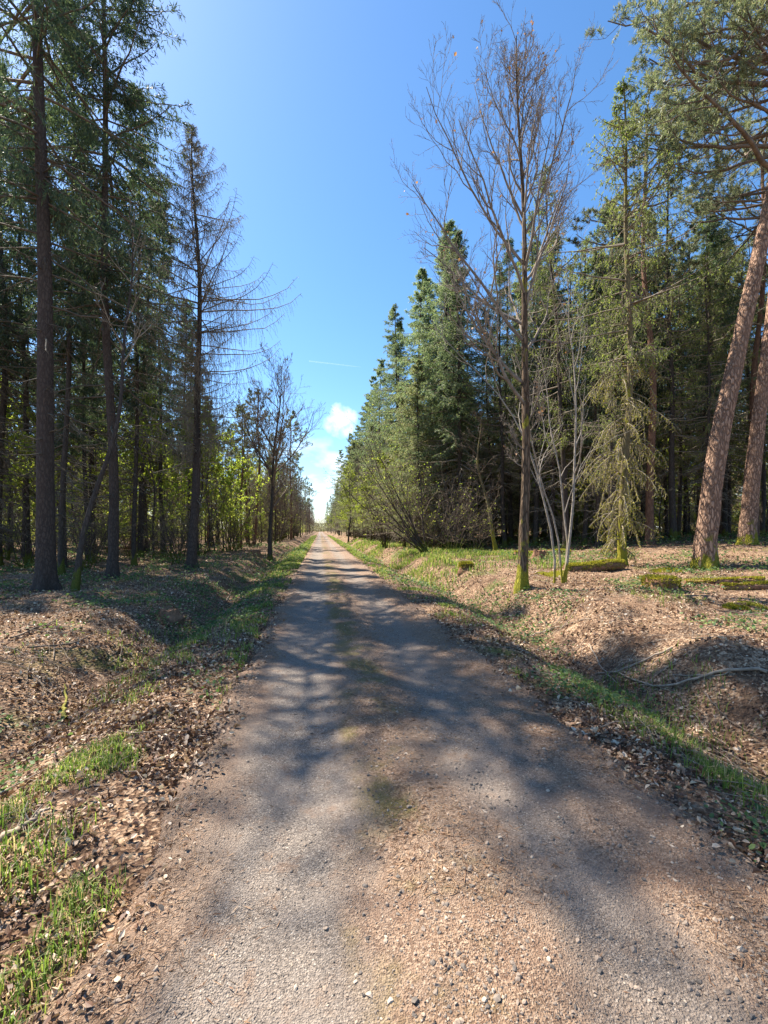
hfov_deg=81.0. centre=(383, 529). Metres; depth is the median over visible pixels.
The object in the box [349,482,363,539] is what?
young beech
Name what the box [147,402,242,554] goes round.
young beech
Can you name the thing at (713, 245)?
spruce tree
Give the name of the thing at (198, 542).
brushwood bush
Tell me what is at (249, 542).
brushwood bush
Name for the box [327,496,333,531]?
fir tree
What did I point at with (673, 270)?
pine tree
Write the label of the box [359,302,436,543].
fir tree
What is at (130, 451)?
pine tree
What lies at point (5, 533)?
brushwood bush
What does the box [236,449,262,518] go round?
bare tree
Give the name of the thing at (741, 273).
larch tree
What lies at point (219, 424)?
pine tree
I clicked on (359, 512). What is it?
young beech
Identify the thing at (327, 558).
road
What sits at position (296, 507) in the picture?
bare tree
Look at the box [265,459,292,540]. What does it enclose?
bare tree
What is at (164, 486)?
young beech
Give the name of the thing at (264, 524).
brushwood bush
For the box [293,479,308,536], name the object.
bare tree
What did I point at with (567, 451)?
young beech
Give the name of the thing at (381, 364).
fir tree
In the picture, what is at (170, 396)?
spruce tree
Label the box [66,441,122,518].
young beech
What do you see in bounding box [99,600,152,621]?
fallen branch
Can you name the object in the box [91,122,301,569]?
larch tree
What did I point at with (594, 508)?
brushwood bush
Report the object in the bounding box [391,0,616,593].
oak tree
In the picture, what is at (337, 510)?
fir tree
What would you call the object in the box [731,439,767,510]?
young beech
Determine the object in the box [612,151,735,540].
larch tree
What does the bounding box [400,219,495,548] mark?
fir tree
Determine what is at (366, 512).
young beech
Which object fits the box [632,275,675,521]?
spruce tree
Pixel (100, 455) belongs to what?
young beech
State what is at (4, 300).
spruce tree
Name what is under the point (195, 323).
spruce tree
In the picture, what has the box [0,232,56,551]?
spruce tree
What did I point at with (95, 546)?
brushwood bush
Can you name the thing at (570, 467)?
spruce tree
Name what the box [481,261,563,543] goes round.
larch tree
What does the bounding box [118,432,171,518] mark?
young beech
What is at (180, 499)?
young beech
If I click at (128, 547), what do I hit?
brushwood bush
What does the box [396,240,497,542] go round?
fir tree
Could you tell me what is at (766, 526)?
brushwood bush
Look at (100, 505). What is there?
young beech
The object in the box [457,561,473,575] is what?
tree stump
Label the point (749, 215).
pine tree
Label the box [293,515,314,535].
brushwood bush
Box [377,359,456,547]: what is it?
fir tree
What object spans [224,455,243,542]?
bare tree
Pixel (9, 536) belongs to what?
leafy bush
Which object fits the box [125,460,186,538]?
young beech
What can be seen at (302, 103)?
sky
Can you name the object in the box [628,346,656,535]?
larch tree
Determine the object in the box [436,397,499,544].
fir tree
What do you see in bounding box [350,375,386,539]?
fir tree
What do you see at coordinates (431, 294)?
fir tree
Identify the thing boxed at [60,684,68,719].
fallen branch
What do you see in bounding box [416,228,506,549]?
fir tree
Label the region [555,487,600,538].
leafy bush
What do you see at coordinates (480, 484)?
fir tree
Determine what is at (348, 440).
fir tree
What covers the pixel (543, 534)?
fir tree
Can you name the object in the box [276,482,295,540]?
bare tree
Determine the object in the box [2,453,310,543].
wood
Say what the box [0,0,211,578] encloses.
spruce tree
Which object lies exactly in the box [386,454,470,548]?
brushwood bush
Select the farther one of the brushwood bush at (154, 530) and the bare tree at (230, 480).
the bare tree at (230, 480)
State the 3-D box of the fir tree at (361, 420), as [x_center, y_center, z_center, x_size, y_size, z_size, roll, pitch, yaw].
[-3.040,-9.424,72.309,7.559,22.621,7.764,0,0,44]
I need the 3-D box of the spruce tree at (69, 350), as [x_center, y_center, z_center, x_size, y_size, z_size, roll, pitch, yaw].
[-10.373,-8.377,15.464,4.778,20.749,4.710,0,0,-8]
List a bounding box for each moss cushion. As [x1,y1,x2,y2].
[534,570,563,577]
[647,567,687,572]
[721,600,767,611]
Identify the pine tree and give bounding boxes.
[111,323,165,545]
[193,396,230,547]
[220,403,267,545]
[220,405,264,544]
[231,388,287,545]
[268,408,312,539]
[282,465,299,537]
[288,455,308,533]
[300,482,318,533]
[302,481,314,534]
[558,197,688,519]
[561,298,619,447]
[566,70,744,544]
[571,253,648,533]
[584,0,767,570]
[607,207,699,493]
[617,254,664,533]
[653,219,749,514]
[664,1,767,544]
[672,239,763,534]
[675,226,767,371]
[685,138,767,538]
[687,272,758,468]
[723,181,767,327]
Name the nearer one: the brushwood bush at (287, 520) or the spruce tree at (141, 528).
the spruce tree at (141, 528)
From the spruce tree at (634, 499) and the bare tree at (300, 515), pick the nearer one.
the spruce tree at (634, 499)
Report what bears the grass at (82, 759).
on the ground at (738, 696)
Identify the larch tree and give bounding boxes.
[87,374,132,518]
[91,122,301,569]
[262,437,283,525]
[459,263,534,546]
[472,332,518,539]
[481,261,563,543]
[494,378,515,535]
[495,211,579,545]
[505,342,530,498]
[506,163,613,548]
[531,289,580,538]
[545,236,634,545]
[553,263,584,501]
[553,268,631,536]
[557,226,643,541]
[567,275,648,550]
[569,296,592,532]
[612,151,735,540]
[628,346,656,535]
[656,259,723,535]
[661,209,749,498]
[667,247,758,495]
[676,236,765,536]
[713,242,767,489]
[728,267,767,503]
[728,268,767,536]
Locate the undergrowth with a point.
(562, 675)
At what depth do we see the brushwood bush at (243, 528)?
42.06 m
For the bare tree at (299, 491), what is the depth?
78.62 m
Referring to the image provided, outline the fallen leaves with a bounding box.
[0,534,767,1023]
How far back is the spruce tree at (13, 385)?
21.55 m
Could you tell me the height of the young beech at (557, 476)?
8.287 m
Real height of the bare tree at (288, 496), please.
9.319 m
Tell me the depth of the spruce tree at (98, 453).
30.08 m
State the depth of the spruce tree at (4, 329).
16.34 m
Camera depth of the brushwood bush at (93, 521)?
23.19 m
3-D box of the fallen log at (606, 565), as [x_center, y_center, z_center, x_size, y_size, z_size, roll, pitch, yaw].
[6.317,1.099,13.527,1.943,0.479,0.428,0,0,-9]
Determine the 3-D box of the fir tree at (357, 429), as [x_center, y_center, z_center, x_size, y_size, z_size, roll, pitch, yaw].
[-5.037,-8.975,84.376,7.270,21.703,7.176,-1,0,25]
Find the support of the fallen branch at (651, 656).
on the ground at (738, 696)
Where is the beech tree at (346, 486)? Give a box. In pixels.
[337,462,359,542]
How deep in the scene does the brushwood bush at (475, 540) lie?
24.71 m
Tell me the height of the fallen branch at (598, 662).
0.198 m
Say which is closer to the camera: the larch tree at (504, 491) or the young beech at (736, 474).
the young beech at (736, 474)
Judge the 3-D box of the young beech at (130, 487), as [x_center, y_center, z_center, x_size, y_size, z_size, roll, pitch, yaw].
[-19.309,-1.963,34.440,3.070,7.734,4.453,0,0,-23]
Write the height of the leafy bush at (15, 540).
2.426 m
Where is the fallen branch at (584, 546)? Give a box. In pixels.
[580,538,594,548]
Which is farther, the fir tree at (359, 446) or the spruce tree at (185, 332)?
the fir tree at (359, 446)
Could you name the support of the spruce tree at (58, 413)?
on the ground at (738, 696)
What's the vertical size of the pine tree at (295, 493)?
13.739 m
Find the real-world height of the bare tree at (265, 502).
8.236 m
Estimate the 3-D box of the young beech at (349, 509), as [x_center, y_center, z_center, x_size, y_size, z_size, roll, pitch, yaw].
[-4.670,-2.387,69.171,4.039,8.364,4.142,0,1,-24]
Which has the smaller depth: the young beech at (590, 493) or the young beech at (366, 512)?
the young beech at (590, 493)
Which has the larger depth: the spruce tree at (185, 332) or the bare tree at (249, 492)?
the bare tree at (249, 492)
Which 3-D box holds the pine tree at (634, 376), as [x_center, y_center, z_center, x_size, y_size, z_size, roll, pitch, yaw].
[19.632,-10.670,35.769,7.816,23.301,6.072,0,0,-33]
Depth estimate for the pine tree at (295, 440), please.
68.06 m
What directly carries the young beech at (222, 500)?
on the ground at (738, 696)
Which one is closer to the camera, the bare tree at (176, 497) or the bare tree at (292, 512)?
the bare tree at (176, 497)
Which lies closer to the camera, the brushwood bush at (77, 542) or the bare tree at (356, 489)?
the brushwood bush at (77, 542)
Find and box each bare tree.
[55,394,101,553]
[69,184,158,591]
[158,444,182,540]
[201,454,220,552]
[203,452,234,543]
[209,450,234,549]
[219,448,239,540]
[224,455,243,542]
[228,342,330,561]
[234,454,259,539]
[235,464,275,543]
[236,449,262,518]
[248,474,267,538]
[255,467,277,516]
[261,419,297,543]
[262,470,280,514]
[262,487,276,542]
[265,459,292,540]
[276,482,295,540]
[277,465,292,542]
[283,490,305,538]
[285,481,306,521]
[286,471,304,537]
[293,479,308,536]
[297,495,303,536]
[303,498,314,529]
[307,503,314,533]
[349,460,361,537]
[353,430,381,541]
[459,402,505,550]
[494,435,507,539]
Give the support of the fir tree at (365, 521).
on the ground at (738, 696)
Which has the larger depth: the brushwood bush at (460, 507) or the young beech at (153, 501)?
the young beech at (153, 501)
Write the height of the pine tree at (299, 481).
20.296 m
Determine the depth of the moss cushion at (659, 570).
12.89 m
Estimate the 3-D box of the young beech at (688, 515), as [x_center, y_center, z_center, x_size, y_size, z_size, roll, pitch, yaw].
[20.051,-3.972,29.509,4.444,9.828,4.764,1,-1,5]
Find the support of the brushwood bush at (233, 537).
on the ground at (738, 696)
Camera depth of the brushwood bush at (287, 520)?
66.52 m
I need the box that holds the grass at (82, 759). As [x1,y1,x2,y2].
[0,535,767,1023]
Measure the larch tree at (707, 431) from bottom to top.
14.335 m
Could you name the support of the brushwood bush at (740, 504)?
on the ground at (738, 696)
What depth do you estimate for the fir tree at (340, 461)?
111.70 m
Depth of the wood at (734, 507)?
49.40 m
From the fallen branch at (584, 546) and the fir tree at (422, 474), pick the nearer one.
the fallen branch at (584, 546)
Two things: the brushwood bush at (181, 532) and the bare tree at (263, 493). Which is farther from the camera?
the bare tree at (263, 493)
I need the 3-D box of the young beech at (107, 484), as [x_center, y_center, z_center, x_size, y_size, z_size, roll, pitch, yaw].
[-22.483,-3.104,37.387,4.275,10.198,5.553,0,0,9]
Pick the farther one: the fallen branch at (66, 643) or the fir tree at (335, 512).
the fir tree at (335, 512)
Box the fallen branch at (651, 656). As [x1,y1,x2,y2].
[591,646,672,676]
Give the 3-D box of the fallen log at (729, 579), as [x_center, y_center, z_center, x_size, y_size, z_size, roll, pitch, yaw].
[7.707,1.156,10.206,1.543,0.304,0.247,0,0,20]
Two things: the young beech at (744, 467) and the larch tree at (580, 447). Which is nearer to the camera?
the young beech at (744, 467)
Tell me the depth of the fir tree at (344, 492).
81.50 m
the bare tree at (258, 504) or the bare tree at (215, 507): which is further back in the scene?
the bare tree at (258, 504)
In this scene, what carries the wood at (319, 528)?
on the ground at (738, 696)
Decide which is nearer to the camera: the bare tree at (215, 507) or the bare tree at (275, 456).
the bare tree at (275, 456)
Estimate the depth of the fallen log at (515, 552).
20.17 m
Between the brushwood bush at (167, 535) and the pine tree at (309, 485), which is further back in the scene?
the pine tree at (309, 485)
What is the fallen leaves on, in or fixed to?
on the ground at (738, 696)
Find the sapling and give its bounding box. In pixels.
[429,209,640,583]
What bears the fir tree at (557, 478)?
on the ground at (738, 696)
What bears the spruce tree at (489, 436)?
on the ground at (738, 696)
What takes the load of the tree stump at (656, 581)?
on the ground at (738, 696)
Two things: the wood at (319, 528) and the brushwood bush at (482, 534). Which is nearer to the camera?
the brushwood bush at (482, 534)
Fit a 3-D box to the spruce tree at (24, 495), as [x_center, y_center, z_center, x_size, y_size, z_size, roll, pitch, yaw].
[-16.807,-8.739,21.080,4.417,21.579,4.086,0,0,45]
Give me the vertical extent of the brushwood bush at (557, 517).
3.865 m
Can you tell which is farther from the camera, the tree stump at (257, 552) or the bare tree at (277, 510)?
the bare tree at (277, 510)
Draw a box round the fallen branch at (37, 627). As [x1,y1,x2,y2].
[10,585,93,638]
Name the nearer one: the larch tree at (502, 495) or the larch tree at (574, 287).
the larch tree at (502, 495)
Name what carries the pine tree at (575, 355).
on the ground at (738, 696)
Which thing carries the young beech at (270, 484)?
on the ground at (738, 696)
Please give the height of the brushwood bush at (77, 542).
3.676 m
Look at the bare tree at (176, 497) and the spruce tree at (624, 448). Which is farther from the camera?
the bare tree at (176, 497)
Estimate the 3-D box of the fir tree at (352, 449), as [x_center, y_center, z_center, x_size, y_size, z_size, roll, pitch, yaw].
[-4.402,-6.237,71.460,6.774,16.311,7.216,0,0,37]
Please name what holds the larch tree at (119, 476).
on the ground at (738, 696)
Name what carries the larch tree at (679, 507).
on the ground at (738, 696)
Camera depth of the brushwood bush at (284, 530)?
61.77 m
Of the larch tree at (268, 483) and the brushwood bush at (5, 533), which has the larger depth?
the larch tree at (268, 483)
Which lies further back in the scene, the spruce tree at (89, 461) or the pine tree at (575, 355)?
the pine tree at (575, 355)
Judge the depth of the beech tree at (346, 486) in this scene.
63.42 m
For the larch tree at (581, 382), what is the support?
on the ground at (738, 696)
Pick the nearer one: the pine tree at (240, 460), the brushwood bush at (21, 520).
the brushwood bush at (21, 520)
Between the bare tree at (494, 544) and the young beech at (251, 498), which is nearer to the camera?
the bare tree at (494, 544)
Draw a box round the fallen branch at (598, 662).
[588,643,620,686]
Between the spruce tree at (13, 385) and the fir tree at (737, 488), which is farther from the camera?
the fir tree at (737, 488)
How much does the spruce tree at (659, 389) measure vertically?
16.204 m
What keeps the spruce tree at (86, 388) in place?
on the ground at (738, 696)
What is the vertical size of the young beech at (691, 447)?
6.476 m
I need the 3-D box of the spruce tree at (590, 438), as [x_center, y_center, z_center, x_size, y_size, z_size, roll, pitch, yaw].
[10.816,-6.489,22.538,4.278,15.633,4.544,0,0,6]
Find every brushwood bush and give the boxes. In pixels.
[0,463,80,568]
[2,505,22,556]
[3,496,57,551]
[30,497,107,554]
[55,492,143,570]
[58,473,119,555]
[67,498,140,563]
[119,512,155,557]
[136,463,242,563]
[139,504,205,559]
[148,501,188,555]
[163,483,247,555]
[164,514,199,546]
[201,515,233,547]
[217,501,277,549]
[221,504,265,547]
[226,508,254,544]
[239,507,267,545]
[249,508,274,543]
[251,505,281,541]
[258,494,294,540]
[259,505,295,542]
[273,497,303,539]
[285,514,308,537]
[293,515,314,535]
[384,453,491,550]
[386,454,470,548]
[407,486,477,548]
[427,490,503,550]
[465,522,489,544]
[533,495,576,540]
[573,512,593,539]
[577,479,644,537]
[731,486,767,524]
[734,500,767,533]
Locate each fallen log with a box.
[514,548,571,554]
[562,558,626,571]
[683,575,765,584]
[719,580,767,590]
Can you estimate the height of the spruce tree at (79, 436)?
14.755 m
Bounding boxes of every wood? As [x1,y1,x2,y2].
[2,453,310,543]
[311,522,329,531]
[342,463,767,532]
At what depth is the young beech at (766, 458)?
26.59 m
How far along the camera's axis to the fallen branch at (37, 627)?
7.04 m
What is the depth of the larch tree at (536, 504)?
26.62 m
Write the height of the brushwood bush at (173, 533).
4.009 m
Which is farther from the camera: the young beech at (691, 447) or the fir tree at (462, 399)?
the fir tree at (462, 399)
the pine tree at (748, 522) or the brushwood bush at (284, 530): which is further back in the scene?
the brushwood bush at (284, 530)
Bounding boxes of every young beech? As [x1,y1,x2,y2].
[0,378,57,560]
[2,407,86,526]
[5,416,100,520]
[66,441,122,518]
[69,402,149,554]
[81,478,108,521]
[99,440,148,519]
[104,390,191,558]
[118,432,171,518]
[119,457,149,517]
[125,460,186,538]
[133,427,191,548]
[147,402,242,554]
[164,461,200,540]
[165,448,223,529]
[168,418,246,551]
[178,476,210,528]
[210,455,239,544]
[212,446,256,531]
[236,473,265,534]
[253,462,292,515]
[341,492,355,538]
[343,492,356,533]
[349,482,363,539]
[353,470,375,539]
[358,490,372,538]
[360,474,385,540]
[375,437,406,544]
[530,400,608,526]
[530,427,582,519]
[542,415,594,541]
[568,471,602,535]
[629,417,700,536]
[631,454,657,526]
[639,461,668,512]
[646,395,701,533]
[655,459,696,507]
[664,443,702,521]
[698,433,767,499]
[730,413,767,509]
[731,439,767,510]
[733,410,767,534]
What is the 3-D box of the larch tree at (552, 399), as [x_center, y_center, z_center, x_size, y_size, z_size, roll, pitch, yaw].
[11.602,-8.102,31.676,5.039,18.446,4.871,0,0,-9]
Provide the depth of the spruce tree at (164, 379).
26.76 m
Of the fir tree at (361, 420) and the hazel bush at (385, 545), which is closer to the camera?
the hazel bush at (385, 545)
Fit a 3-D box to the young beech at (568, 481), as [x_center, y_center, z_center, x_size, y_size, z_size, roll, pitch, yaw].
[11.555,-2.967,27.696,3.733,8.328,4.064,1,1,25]
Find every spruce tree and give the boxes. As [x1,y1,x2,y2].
[0,0,152,574]
[0,0,177,591]
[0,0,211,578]
[0,62,62,566]
[0,71,74,549]
[0,112,62,562]
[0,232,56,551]
[0,235,28,448]
[0,279,30,520]
[2,255,70,556]
[8,204,120,566]
[23,130,130,560]
[29,245,140,550]
[30,333,73,536]
[57,326,127,530]
[73,323,125,539]
[84,79,194,565]
[91,178,194,557]
[103,350,130,527]
[108,335,176,552]
[117,201,194,553]
[156,298,224,543]
[162,315,220,542]
[162,362,177,439]
[224,431,237,524]
[423,308,492,545]
[464,308,519,544]
[471,237,541,542]
[497,241,573,528]
[506,231,600,546]
[539,285,578,536]
[544,72,716,565]
[559,245,647,547]
[562,321,582,533]
[567,198,664,543]
[568,256,642,539]
[608,273,668,535]
[609,257,691,531]
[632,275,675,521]
[638,262,699,535]
[655,192,767,526]
[659,251,712,534]
[688,267,767,536]
[749,309,767,452]
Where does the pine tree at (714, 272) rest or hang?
on the ground at (738, 696)
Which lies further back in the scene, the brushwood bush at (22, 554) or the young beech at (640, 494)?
the young beech at (640, 494)
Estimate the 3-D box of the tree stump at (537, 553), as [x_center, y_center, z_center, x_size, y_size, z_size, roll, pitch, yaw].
[6.442,1.079,18.664,0.736,0.561,0.772,0,0,28]
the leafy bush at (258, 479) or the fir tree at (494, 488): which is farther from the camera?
the fir tree at (494, 488)
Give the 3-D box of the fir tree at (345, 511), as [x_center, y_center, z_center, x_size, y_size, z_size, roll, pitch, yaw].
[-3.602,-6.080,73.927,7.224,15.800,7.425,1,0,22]
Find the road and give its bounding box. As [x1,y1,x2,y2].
[29,532,767,1023]
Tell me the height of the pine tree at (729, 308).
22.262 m
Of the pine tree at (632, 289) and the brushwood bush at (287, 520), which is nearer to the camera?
the pine tree at (632, 289)
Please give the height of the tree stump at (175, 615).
0.375 m
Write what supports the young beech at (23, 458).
on the ground at (738, 696)
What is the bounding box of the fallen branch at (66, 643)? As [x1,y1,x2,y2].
[29,629,111,647]
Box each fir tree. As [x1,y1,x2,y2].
[323,450,344,535]
[323,503,329,532]
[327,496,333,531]
[328,447,352,536]
[331,462,347,535]
[331,483,337,533]
[332,440,361,537]
[337,425,360,536]
[339,433,353,531]
[339,444,358,536]
[340,392,375,534]
[340,469,361,536]
[341,402,371,537]
[342,440,366,537]
[345,424,382,539]
[350,358,394,541]
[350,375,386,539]
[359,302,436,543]
[359,411,397,541]
[365,325,411,542]
[371,381,435,547]
[375,267,456,547]
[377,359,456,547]
[381,276,464,543]
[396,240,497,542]
[399,423,441,537]
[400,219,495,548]
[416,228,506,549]
[431,307,481,539]
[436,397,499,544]
[450,375,504,538]
[477,418,513,538]
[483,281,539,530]
[485,386,517,536]
[492,391,555,529]
[501,264,579,537]
[532,293,583,532]
[657,309,733,528]
[731,400,745,513]
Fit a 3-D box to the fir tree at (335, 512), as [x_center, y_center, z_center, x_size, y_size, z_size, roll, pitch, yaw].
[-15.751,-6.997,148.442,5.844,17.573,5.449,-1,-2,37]
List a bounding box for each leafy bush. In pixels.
[2,523,21,551]
[4,517,21,552]
[80,509,130,552]
[125,512,178,550]
[165,463,269,550]
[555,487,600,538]
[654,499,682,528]
[731,503,740,532]
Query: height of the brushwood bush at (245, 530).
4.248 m
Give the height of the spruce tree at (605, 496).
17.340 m
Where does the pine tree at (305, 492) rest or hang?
on the ground at (738, 696)
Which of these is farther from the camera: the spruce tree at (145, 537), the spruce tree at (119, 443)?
the spruce tree at (119, 443)
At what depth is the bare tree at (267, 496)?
58.47 m
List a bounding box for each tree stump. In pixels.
[159,608,184,625]
[250,550,261,556]
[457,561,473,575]
[531,549,546,559]
[639,574,683,593]
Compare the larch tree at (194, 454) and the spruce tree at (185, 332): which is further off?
the spruce tree at (185, 332)
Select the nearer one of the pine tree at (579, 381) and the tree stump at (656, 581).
the tree stump at (656, 581)
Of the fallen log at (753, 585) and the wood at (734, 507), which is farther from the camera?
the wood at (734, 507)
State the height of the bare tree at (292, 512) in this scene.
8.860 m
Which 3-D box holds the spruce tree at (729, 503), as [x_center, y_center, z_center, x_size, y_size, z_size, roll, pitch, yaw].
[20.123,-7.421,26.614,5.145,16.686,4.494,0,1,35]
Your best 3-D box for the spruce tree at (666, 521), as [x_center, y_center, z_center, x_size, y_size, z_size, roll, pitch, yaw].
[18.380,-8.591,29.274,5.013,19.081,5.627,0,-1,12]
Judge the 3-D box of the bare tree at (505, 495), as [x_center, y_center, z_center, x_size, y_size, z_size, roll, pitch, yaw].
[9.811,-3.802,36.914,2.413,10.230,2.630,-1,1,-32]
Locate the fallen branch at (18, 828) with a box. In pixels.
[0,804,49,842]
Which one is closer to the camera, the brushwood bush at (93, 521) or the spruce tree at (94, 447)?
the brushwood bush at (93, 521)
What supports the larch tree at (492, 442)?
on the ground at (738, 696)
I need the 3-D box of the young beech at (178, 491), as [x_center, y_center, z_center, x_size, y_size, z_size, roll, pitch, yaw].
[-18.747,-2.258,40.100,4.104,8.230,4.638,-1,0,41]
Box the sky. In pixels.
[0,0,767,530]
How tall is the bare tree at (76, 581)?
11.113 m
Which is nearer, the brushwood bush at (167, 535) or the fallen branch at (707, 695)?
the fallen branch at (707, 695)
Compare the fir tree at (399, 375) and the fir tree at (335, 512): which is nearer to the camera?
the fir tree at (399, 375)
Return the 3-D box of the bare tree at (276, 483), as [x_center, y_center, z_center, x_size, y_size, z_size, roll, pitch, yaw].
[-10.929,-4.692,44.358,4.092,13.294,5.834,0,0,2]
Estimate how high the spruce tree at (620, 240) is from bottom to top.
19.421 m
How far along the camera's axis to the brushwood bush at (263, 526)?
47.43 m
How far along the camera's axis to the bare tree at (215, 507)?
41.56 m
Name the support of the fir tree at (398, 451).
on the ground at (738, 696)
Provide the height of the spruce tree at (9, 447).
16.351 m
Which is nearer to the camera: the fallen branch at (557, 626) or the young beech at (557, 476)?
the fallen branch at (557, 626)
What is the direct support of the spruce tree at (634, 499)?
on the ground at (738, 696)
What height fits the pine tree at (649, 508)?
22.683 m
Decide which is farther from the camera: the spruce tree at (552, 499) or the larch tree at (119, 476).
the larch tree at (119, 476)
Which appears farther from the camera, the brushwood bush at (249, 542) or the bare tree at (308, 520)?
the bare tree at (308, 520)
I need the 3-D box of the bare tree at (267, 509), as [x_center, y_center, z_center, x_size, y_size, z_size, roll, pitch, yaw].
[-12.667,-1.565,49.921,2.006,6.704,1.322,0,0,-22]
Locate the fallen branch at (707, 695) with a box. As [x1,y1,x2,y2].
[703,691,767,741]
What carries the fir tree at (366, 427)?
on the ground at (738, 696)
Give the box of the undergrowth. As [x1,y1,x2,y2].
[0,531,767,869]
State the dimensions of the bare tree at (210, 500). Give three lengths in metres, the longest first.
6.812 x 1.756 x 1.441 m
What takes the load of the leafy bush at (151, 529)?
on the ground at (738, 696)
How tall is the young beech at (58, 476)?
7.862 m
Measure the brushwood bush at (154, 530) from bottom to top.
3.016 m
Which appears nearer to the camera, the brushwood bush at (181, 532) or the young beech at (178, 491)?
the brushwood bush at (181, 532)
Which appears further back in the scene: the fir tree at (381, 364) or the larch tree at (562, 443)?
the fir tree at (381, 364)
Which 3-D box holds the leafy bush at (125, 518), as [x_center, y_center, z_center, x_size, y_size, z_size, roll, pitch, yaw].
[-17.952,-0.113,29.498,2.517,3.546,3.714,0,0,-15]
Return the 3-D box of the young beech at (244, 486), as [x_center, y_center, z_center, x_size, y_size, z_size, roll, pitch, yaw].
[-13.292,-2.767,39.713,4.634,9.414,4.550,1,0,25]
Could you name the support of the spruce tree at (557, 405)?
on the ground at (738, 696)
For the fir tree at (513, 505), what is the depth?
32.58 m
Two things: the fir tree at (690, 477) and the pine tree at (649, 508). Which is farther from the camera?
the fir tree at (690, 477)
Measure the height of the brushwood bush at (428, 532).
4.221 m
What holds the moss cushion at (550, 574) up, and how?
on the ground at (738, 696)
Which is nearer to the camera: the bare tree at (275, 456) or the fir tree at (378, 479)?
the bare tree at (275, 456)
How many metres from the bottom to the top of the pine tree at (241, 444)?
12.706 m
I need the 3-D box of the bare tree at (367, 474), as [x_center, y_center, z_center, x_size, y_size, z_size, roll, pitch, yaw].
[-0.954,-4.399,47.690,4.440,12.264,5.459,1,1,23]
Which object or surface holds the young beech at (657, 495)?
on the ground at (738, 696)
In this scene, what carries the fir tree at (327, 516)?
on the ground at (738, 696)
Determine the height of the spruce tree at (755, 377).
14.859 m
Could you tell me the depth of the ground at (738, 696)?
5.51 m
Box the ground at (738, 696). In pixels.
[0,530,767,1023]
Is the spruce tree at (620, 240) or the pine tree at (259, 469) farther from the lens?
the pine tree at (259, 469)
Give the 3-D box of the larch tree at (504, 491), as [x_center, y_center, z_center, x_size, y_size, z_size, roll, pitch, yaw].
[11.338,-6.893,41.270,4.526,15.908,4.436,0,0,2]
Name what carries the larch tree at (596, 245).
on the ground at (738, 696)
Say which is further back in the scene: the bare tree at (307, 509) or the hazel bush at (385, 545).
the bare tree at (307, 509)
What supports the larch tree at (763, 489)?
on the ground at (738, 696)
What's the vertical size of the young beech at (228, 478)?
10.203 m
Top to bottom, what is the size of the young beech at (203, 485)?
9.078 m
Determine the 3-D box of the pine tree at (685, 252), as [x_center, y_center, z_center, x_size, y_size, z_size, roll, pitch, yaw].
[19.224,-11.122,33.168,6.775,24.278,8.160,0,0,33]
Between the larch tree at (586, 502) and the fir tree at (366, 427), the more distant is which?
the fir tree at (366, 427)
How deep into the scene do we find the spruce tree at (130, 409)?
19.01 m
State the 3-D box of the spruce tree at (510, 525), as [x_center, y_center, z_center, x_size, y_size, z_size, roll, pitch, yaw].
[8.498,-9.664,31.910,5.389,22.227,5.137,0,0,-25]
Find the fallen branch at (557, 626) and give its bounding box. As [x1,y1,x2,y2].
[530,610,590,635]
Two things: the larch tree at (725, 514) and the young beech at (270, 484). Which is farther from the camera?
the young beech at (270, 484)
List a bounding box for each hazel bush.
[324,398,439,552]
[351,470,398,548]
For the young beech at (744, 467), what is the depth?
25.75 m
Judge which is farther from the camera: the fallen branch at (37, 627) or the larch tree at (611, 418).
the larch tree at (611, 418)
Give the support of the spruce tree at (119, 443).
on the ground at (738, 696)
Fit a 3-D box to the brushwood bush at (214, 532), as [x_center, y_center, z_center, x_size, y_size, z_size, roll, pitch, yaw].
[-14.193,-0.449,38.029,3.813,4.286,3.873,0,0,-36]
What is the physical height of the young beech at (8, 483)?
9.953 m
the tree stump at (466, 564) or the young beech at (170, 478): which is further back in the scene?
the young beech at (170, 478)
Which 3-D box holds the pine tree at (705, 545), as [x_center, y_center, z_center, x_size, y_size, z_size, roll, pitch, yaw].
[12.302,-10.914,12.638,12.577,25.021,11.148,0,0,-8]
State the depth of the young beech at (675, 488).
39.08 m
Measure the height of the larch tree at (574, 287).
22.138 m
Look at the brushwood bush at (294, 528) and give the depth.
85.54 m
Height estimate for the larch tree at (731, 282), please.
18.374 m
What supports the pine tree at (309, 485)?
on the ground at (738, 696)
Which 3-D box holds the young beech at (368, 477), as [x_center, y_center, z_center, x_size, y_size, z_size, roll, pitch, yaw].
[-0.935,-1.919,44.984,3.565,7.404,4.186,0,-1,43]
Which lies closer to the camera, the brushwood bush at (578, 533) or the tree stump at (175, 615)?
the tree stump at (175, 615)
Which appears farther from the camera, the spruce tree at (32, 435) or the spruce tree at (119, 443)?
the spruce tree at (119, 443)

